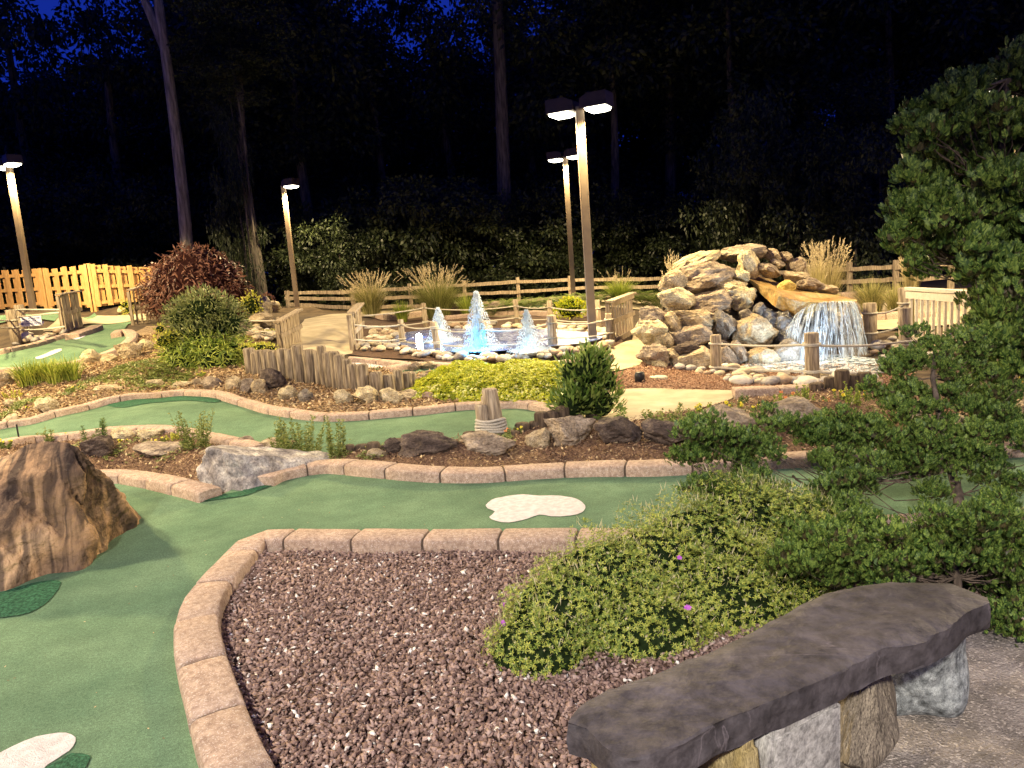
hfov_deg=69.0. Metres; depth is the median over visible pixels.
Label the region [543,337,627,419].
glossy shrub
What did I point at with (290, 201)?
understory bush
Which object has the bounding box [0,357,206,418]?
ground cover
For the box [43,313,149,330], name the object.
path
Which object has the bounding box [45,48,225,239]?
woodland tree
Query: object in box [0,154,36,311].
lamp post
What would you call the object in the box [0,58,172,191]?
woodland tree
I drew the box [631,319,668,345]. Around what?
rockery boulder
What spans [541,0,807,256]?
woodland tree
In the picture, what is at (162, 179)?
understory bush
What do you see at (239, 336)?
ground cover
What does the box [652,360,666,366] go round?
rockery boulder
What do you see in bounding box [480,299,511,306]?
fern
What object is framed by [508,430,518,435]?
log stub
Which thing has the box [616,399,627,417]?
weedy sprig
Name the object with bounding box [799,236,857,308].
ornamental grass
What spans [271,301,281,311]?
rock
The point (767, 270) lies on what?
rockery boulder
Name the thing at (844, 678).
stone bench
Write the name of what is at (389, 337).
river stone
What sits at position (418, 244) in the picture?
understory bush
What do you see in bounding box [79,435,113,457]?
rock
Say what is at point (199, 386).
leaf litter
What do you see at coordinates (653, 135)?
woodland tree
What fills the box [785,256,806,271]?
rockery boulder
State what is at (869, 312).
rope fence
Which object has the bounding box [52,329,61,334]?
river stone
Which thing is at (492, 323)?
river stone
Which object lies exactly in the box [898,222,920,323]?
ornamental grass
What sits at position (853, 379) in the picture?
log stub
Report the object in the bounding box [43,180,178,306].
understory bush
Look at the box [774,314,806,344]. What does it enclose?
rockery boulder
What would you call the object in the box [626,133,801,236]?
understory bush
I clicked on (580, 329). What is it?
river stone
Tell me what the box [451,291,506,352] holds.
fountain jet
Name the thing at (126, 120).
woodland tree
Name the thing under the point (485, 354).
river stone
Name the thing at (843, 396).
marigold
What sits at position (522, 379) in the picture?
sedum mat
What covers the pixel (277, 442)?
weedy sprig
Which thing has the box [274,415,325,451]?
weedy sprig
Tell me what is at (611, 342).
river stone
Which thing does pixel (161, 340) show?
yellow shrub
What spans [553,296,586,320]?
round bush
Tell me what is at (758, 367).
river stone
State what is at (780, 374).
river stone
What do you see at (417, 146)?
woodland tree
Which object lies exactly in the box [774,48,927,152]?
woodland tree
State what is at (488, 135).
woodland tree
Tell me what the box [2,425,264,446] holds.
kerb
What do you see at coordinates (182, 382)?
rock
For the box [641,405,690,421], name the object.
weedy sprig
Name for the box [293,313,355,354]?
path bridge
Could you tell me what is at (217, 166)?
woodland tree
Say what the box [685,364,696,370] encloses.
river stone
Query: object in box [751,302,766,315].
rockery boulder
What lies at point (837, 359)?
pool water
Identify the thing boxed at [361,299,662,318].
path pond back
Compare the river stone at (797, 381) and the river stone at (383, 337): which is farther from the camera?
the river stone at (383, 337)
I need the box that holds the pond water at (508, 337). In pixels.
[395,328,602,351]
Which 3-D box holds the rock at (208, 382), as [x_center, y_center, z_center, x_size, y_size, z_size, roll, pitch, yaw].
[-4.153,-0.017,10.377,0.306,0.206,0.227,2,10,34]
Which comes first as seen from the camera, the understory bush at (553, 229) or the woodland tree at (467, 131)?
the understory bush at (553, 229)
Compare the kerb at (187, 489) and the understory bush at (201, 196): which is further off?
the understory bush at (201, 196)
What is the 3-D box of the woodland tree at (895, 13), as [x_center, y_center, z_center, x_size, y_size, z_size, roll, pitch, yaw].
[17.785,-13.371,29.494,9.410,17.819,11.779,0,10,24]
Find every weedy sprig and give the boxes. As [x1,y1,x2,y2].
[0,439,12,449]
[1,390,22,399]
[35,425,54,441]
[151,436,166,441]
[165,432,178,440]
[168,408,214,450]
[268,420,289,447]
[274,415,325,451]
[325,415,346,458]
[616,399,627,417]
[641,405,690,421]
[794,383,815,399]
[843,380,861,405]
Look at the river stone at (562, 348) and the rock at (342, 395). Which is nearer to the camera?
the rock at (342, 395)
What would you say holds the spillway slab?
on the rockery boulder at (836, 331)
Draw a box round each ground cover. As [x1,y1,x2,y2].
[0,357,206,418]
[74,399,884,467]
[152,328,274,357]
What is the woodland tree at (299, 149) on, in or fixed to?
on the ground at (304, 314)
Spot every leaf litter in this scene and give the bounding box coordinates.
[0,330,556,419]
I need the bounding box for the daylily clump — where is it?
[1,352,86,387]
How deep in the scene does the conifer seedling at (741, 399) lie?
7.50 m
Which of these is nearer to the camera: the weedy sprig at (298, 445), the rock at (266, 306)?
the weedy sprig at (298, 445)
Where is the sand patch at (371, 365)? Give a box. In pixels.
[356,363,384,367]
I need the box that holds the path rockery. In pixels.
[610,320,644,370]
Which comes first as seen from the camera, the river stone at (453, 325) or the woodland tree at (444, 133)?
the river stone at (453, 325)
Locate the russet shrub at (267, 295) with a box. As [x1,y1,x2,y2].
[258,292,275,302]
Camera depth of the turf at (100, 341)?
14.31 m
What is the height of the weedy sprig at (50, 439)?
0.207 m
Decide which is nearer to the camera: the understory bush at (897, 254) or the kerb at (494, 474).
the kerb at (494, 474)
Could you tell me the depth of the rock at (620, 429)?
6.13 m
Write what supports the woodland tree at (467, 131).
on the ground at (304, 314)
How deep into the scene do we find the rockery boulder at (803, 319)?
11.62 m
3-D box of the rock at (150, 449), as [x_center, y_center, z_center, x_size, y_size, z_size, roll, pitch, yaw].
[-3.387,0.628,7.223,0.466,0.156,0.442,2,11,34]
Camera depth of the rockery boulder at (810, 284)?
11.60 m
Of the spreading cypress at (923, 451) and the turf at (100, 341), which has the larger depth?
the turf at (100, 341)
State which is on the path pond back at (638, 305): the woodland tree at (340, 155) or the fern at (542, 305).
the fern at (542, 305)
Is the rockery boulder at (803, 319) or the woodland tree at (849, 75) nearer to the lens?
the rockery boulder at (803, 319)
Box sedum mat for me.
[404,358,569,402]
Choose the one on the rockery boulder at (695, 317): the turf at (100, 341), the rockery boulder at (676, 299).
the rockery boulder at (676, 299)
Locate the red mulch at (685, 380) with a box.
[614,362,914,389]
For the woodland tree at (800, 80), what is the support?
on the ground at (304, 314)
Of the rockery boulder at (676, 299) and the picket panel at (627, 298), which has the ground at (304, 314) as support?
the picket panel at (627, 298)
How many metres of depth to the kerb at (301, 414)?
8.44 m
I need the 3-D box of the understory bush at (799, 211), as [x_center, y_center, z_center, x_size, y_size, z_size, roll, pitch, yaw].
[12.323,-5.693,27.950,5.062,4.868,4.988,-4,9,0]
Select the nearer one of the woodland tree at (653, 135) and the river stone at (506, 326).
the river stone at (506, 326)
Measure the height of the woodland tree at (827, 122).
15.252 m
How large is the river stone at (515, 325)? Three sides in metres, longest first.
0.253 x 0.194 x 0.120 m
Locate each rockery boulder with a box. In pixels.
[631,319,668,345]
[635,343,669,364]
[638,305,665,324]
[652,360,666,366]
[657,269,687,291]
[657,287,695,311]
[661,332,673,347]
[664,311,681,331]
[667,348,678,359]
[668,324,712,346]
[669,345,709,370]
[672,250,721,269]
[672,342,700,354]
[673,309,714,329]
[681,261,735,293]
[687,289,732,313]
[706,340,730,348]
[714,279,747,290]
[714,309,736,340]
[718,243,767,262]
[721,346,737,363]
[726,287,756,311]
[730,340,747,364]
[732,313,778,348]
[733,269,750,281]
[736,250,759,281]
[738,308,752,319]
[745,347,780,363]
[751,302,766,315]
[757,263,781,277]
[761,308,777,322]
[764,248,781,260]
[770,258,785,269]
[771,310,791,327]
[773,338,803,360]
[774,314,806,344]
[777,279,796,290]
[779,251,792,262]
[782,271,809,282]
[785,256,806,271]
[794,276,824,291]
[798,313,810,330]
[799,327,832,352]
[809,308,847,347]
[816,284,838,294]
[843,304,863,342]
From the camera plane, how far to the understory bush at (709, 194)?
27.95 m
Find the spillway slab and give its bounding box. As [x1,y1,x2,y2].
[749,275,856,315]
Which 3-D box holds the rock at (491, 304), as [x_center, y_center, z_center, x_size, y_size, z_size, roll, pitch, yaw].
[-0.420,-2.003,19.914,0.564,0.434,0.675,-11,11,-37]
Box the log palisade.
[242,345,435,393]
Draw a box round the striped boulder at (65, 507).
[0,441,141,591]
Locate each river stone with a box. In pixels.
[21,331,33,335]
[21,334,31,338]
[21,338,29,342]
[30,337,39,341]
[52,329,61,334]
[59,329,67,333]
[253,335,260,339]
[264,336,273,340]
[372,342,381,345]
[376,345,385,350]
[377,335,387,339]
[384,335,392,339]
[386,343,397,348]
[400,347,410,354]
[417,349,430,356]
[439,351,454,355]
[442,354,450,359]
[449,322,459,327]
[454,352,466,359]
[479,352,492,357]
[479,356,486,361]
[487,321,496,325]
[487,355,495,360]
[496,354,506,361]
[501,324,510,327]
[511,323,521,327]
[515,352,527,358]
[527,351,536,357]
[536,353,543,358]
[543,353,551,358]
[550,350,561,355]
[557,324,567,328]
[558,346,568,351]
[570,347,581,353]
[575,327,583,331]
[597,340,608,347]
[605,340,614,345]
[673,363,685,369]
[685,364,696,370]
[714,370,724,375]
[725,363,739,371]
[729,375,752,384]
[731,370,745,375]
[737,368,752,374]
[753,365,764,373]
[754,377,764,384]
[761,376,779,385]
[776,372,789,376]
[778,376,791,384]
[793,380,801,384]
[797,375,818,383]
[870,342,885,350]
[870,349,878,354]
[881,340,891,347]
[887,336,896,341]
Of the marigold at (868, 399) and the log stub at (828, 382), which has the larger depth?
the log stub at (828, 382)
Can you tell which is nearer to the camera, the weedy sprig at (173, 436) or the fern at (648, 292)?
the weedy sprig at (173, 436)
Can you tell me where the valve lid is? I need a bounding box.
[650,375,667,379]
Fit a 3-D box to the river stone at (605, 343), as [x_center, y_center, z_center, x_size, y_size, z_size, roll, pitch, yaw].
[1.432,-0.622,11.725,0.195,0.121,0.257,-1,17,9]
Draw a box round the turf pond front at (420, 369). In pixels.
[403,368,434,372]
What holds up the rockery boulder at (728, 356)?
on the ground at (304, 314)
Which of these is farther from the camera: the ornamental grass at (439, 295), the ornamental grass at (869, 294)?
the ornamental grass at (439, 295)
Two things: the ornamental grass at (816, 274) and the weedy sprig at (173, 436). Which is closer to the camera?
the weedy sprig at (173, 436)
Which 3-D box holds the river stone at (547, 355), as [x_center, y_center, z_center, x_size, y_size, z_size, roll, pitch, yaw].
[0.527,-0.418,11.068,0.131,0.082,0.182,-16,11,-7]
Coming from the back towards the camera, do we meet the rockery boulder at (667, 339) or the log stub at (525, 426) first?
the rockery boulder at (667, 339)
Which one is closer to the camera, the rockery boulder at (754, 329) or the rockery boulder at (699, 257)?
the rockery boulder at (754, 329)
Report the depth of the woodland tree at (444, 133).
32.44 m
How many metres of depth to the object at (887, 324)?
14.19 m
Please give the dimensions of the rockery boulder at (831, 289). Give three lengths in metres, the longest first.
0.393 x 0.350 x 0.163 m
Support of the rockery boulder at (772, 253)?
on the rockery boulder at (779, 264)
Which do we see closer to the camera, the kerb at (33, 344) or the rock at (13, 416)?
the rock at (13, 416)
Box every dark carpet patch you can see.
[0,580,60,616]
[45,753,90,767]
[108,396,220,406]
[204,485,271,500]
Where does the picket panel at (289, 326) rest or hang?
on the path bridge
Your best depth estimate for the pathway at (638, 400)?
8.20 m
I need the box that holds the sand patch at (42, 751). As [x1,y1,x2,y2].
[0,733,75,767]
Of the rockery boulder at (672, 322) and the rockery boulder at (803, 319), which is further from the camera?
the rockery boulder at (803, 319)
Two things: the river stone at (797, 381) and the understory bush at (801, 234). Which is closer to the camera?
the river stone at (797, 381)
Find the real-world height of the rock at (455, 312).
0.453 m
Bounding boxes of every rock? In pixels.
[0,372,13,386]
[2,399,16,405]
[2,413,18,420]
[4,368,17,379]
[34,396,59,411]
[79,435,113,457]
[80,349,101,363]
[93,384,122,390]
[99,354,117,361]
[110,427,136,440]
[113,342,143,359]
[117,308,124,313]
[132,441,182,457]
[135,428,164,440]
[138,339,154,349]
[146,379,164,384]
[171,381,191,387]
[191,378,201,384]
[196,445,330,492]
[200,376,222,388]
[225,376,241,389]
[238,435,253,439]
[239,378,253,392]
[248,312,274,327]
[251,379,267,393]
[257,296,272,313]
[259,368,285,388]
[259,437,294,446]
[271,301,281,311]
[277,385,298,399]
[297,388,313,401]
[333,389,353,404]
[353,385,378,402]
[366,448,387,458]
[379,387,403,403]
[384,437,400,453]
[398,430,459,457]
[399,389,416,400]
[407,361,420,370]
[420,361,435,368]
[422,392,434,398]
[449,302,462,314]
[459,430,515,455]
[484,301,509,311]
[525,427,551,447]
[544,416,595,446]
[593,416,642,443]
[641,418,688,444]
[696,404,757,430]
[757,396,820,431]
[910,410,931,418]
[1015,399,1023,413]
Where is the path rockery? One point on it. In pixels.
(624, 353)
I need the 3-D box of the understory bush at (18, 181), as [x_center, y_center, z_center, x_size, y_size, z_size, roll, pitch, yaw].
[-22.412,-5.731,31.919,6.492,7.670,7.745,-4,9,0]
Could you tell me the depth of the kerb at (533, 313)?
19.50 m
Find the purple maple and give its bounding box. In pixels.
[133,241,254,320]
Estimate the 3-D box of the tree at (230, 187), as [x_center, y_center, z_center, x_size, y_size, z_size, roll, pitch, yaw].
[-9.056,-5.657,24.337,1.771,6.919,2.138,-4,9,0]
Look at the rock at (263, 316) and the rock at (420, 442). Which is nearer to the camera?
the rock at (420, 442)
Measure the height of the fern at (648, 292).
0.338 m
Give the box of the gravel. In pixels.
[221,548,1023,767]
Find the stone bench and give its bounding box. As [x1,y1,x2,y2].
[566,582,990,767]
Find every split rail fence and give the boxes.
[284,275,663,310]
[779,260,966,293]
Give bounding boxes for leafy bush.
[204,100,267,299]
[292,209,388,310]
[357,173,474,309]
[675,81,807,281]
[713,117,869,282]
[794,120,907,291]
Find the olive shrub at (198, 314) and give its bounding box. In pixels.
[156,282,254,345]
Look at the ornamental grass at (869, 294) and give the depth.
15.35 m
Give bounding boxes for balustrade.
[904,287,970,342]
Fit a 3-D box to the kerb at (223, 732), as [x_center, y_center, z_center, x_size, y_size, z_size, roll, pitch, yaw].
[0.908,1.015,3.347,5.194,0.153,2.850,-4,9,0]
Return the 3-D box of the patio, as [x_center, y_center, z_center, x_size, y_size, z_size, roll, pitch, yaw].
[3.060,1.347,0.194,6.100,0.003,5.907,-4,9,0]
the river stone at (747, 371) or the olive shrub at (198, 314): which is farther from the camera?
the olive shrub at (198, 314)
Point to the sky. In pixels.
(44, 6)
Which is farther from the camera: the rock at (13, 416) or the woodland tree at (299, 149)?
the woodland tree at (299, 149)
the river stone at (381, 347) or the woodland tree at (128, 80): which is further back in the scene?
the woodland tree at (128, 80)
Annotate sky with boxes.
[0,0,898,272]
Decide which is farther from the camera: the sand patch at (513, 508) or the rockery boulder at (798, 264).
the rockery boulder at (798, 264)
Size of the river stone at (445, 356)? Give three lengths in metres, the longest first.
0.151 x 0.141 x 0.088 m
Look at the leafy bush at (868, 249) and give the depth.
20.80 m
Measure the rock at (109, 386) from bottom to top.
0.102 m
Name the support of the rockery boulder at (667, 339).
on the rockery boulder at (672, 354)
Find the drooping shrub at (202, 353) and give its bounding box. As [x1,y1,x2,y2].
[151,327,254,370]
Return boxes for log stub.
[343,444,354,453]
[354,443,366,450]
[366,441,380,450]
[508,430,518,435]
[515,422,529,432]
[529,420,538,427]
[534,411,547,427]
[546,410,558,418]
[555,405,569,417]
[808,382,823,390]
[823,376,833,389]
[834,369,849,390]
[850,374,858,390]
[857,371,871,392]
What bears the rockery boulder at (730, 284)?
on the rockery boulder at (744, 297)
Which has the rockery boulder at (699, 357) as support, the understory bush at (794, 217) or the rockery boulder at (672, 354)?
the rockery boulder at (672, 354)
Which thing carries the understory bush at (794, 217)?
on the ground at (304, 314)
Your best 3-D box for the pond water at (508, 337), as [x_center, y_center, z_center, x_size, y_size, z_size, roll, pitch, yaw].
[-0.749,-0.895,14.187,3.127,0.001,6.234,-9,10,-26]
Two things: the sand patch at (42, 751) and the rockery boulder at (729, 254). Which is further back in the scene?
the rockery boulder at (729, 254)
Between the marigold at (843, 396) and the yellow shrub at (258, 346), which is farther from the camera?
the yellow shrub at (258, 346)
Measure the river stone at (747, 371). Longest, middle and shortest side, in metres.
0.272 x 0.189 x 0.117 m
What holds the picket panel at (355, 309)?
on the path bridge
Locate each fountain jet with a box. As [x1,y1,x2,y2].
[419,307,461,343]
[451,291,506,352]
[507,309,550,353]
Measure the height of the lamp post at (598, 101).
4.128 m
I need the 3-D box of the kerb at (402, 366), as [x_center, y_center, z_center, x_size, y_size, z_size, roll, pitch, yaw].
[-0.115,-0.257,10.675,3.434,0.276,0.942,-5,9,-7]
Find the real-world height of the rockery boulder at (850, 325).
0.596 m
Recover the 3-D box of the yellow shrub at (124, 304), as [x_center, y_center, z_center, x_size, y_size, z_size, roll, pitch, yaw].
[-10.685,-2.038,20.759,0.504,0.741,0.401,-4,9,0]
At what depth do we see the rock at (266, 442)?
7.00 m
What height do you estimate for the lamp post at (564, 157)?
4.542 m
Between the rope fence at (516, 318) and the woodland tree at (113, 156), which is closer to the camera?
the rope fence at (516, 318)
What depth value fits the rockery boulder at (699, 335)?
10.87 m
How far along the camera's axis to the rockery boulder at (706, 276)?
11.65 m
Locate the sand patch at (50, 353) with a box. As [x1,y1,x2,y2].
[35,349,61,358]
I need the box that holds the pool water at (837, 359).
[743,354,880,372]
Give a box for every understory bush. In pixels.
[0,168,50,311]
[0,170,57,305]
[0,177,130,309]
[0,204,76,312]
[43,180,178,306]
[57,176,234,305]
[122,164,264,304]
[151,191,283,297]
[196,199,307,300]
[228,201,348,306]
[249,133,386,299]
[253,186,373,302]
[280,199,423,307]
[289,160,471,288]
[312,173,461,303]
[317,173,490,308]
[393,178,516,298]
[400,173,541,301]
[406,175,529,291]
[449,188,595,304]
[463,125,640,288]
[464,192,580,297]
[490,179,634,303]
[511,165,672,290]
[560,187,679,297]
[579,165,715,276]
[604,193,723,292]
[605,166,722,289]
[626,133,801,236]
[667,160,798,262]
[672,181,783,267]
[724,194,837,281]
[748,185,876,271]
[775,96,929,257]
[789,113,925,275]
[789,171,883,279]
[828,162,955,278]
[865,178,956,277]
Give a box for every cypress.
[663,320,1023,537]
[762,482,1023,647]
[874,33,1023,451]
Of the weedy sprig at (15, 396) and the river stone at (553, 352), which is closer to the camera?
the weedy sprig at (15, 396)
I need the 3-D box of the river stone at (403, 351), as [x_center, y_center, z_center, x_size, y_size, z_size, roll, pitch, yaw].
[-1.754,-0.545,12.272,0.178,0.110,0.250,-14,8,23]
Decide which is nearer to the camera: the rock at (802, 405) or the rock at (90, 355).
the rock at (802, 405)
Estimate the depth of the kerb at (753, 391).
8.12 m
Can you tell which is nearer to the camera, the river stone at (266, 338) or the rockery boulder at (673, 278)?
the rockery boulder at (673, 278)
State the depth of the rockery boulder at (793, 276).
11.74 m
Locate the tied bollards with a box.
[475,388,506,433]
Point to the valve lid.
(661, 377)
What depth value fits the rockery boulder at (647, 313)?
11.13 m
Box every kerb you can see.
[0,329,137,371]
[0,333,68,354]
[0,389,582,429]
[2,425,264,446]
[65,325,102,339]
[101,469,221,502]
[173,513,930,767]
[258,441,1023,485]
[348,356,406,365]
[375,305,526,320]
[383,354,613,371]
[444,310,586,319]
[732,384,807,398]
[839,290,897,298]
[861,309,935,319]
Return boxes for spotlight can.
[634,371,644,382]
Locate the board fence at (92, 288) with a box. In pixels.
[0,263,152,311]
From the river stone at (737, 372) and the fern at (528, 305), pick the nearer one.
the river stone at (737, 372)
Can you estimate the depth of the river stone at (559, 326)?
15.40 m
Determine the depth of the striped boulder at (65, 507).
4.51 m
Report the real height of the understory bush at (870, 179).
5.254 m
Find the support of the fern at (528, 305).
on the path pond back at (638, 305)
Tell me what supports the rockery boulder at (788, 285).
on the spillway slab
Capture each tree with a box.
[0,0,110,212]
[0,0,203,304]
[0,5,68,129]
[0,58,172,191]
[0,63,82,185]
[2,71,165,267]
[41,72,222,252]
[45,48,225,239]
[67,0,348,201]
[94,101,282,254]
[140,0,193,251]
[140,3,351,290]
[153,0,415,303]
[156,106,350,295]
[163,0,309,296]
[164,0,397,295]
[167,0,260,297]
[171,27,275,297]
[174,0,363,294]
[208,93,397,288]
[244,0,476,294]
[324,0,537,281]
[338,49,517,282]
[381,67,554,240]
[405,0,615,300]
[415,0,627,286]
[418,34,623,192]
[447,68,610,187]
[463,0,707,260]
[472,0,734,284]
[535,58,689,267]
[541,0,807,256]
[566,0,781,175]
[580,0,868,234]
[598,71,763,251]
[637,56,803,190]
[652,0,882,147]
[687,0,907,261]
[708,61,907,170]
[719,0,925,132]
[751,0,1023,275]
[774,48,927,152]
[794,65,944,285]
[840,0,1023,98]
[862,1,1020,111]
[883,0,1023,99]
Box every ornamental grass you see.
[336,268,408,314]
[385,300,414,321]
[394,262,474,319]
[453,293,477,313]
[594,269,645,304]
[660,249,678,275]
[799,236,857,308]
[803,240,829,292]
[836,293,842,311]
[845,276,901,311]
[876,280,901,310]
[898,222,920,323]
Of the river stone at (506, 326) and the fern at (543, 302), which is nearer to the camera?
the river stone at (506, 326)
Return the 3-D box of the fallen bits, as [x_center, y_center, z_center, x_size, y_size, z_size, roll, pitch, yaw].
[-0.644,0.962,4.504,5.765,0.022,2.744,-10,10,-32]
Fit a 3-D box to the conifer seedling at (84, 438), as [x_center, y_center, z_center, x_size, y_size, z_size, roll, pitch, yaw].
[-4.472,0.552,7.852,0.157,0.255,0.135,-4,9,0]
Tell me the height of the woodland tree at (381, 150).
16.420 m
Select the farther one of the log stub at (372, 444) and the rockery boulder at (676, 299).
the rockery boulder at (676, 299)
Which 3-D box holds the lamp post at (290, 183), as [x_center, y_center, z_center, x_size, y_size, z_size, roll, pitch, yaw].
[-6.665,-4.221,22.963,0.589,4.067,0.360,0,10,25]
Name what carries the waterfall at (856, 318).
on the ground at (304, 314)
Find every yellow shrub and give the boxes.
[118,298,134,315]
[150,322,181,360]
[236,289,263,317]
[236,341,278,353]
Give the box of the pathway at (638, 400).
[557,388,732,422]
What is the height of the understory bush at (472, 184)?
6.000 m
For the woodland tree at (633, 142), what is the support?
on the ground at (304, 314)
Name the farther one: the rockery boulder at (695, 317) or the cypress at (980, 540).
the rockery boulder at (695, 317)
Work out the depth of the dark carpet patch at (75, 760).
2.60 m
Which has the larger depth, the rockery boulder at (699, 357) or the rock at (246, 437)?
the rockery boulder at (699, 357)
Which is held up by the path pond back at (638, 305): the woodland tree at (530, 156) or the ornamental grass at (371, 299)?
the ornamental grass at (371, 299)
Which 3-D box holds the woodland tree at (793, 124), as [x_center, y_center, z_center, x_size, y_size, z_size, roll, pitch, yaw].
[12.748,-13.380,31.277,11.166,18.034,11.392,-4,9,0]
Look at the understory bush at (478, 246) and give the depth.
26.88 m
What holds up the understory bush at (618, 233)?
on the ground at (304, 314)
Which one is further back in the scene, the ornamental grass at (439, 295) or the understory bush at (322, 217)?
the understory bush at (322, 217)
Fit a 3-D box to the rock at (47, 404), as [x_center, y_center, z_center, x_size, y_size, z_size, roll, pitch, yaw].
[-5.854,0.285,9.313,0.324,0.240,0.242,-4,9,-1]
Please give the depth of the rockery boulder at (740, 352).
10.62 m
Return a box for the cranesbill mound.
[476,463,856,682]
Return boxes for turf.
[0,311,96,322]
[0,321,130,367]
[0,400,535,452]
[0,457,1023,767]
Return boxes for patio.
[877,624,1023,767]
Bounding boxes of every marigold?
[694,402,711,411]
[724,400,742,408]
[772,391,794,401]
[832,389,849,400]
[863,390,871,401]
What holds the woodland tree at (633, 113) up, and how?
on the ground at (304, 314)
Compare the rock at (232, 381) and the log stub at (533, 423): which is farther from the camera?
the rock at (232, 381)
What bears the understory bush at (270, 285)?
on the ground at (304, 314)
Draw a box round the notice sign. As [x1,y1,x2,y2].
[19,315,43,326]
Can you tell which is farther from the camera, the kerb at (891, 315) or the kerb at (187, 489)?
the kerb at (891, 315)
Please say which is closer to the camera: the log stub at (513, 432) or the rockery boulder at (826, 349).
the log stub at (513, 432)
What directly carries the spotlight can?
on the red mulch at (685, 380)
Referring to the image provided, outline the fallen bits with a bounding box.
[4,484,668,728]
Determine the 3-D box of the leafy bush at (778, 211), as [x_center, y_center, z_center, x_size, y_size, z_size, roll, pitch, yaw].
[8.104,-5.044,21.892,4.468,5.346,3.755,-4,9,0]
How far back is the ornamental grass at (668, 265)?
16.84 m
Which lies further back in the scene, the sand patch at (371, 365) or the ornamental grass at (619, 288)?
the ornamental grass at (619, 288)
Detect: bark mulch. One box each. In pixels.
[0,387,1009,480]
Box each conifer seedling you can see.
[80,425,95,440]
[95,417,107,435]
[738,392,748,402]
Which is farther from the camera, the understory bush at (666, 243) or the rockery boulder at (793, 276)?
the understory bush at (666, 243)
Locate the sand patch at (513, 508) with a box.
[486,494,584,521]
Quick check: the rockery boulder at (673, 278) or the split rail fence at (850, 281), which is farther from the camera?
the split rail fence at (850, 281)
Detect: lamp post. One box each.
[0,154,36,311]
[280,178,299,307]
[545,89,613,344]
[546,147,577,296]
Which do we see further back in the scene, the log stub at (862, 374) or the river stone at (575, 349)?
the river stone at (575, 349)
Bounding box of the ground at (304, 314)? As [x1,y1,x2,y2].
[0,262,1023,493]
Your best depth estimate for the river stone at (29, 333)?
16.86 m
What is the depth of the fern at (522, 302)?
19.63 m
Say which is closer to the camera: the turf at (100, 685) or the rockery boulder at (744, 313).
the turf at (100, 685)
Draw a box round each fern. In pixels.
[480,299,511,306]
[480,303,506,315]
[504,300,531,310]
[518,298,539,310]
[518,302,541,310]
[532,297,558,308]
[533,301,546,310]
[595,291,614,300]
[634,293,656,305]
[636,290,654,302]
[642,294,661,307]
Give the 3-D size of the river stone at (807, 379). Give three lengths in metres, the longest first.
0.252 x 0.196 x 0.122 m
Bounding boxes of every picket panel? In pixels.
[55,290,82,331]
[126,286,149,324]
[273,308,303,348]
[346,302,365,350]
[605,292,636,340]
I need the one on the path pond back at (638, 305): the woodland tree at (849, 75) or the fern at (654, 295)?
the fern at (654, 295)
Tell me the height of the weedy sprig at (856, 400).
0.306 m
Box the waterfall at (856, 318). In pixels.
[784,301,867,360]
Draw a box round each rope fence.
[0,304,64,345]
[143,288,279,337]
[354,313,613,349]
[364,299,601,328]
[708,307,951,377]
[861,287,908,343]
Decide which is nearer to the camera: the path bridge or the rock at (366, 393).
the rock at (366, 393)
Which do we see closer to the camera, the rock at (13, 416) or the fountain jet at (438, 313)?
the rock at (13, 416)
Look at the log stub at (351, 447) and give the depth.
6.71 m
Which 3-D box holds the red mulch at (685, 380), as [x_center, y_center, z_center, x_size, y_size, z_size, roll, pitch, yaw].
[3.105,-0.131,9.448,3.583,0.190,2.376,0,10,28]
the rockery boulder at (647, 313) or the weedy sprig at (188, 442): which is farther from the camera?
the rockery boulder at (647, 313)
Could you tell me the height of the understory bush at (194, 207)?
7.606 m
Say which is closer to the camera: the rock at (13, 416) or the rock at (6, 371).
the rock at (13, 416)
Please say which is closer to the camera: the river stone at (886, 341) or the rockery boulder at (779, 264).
the river stone at (886, 341)

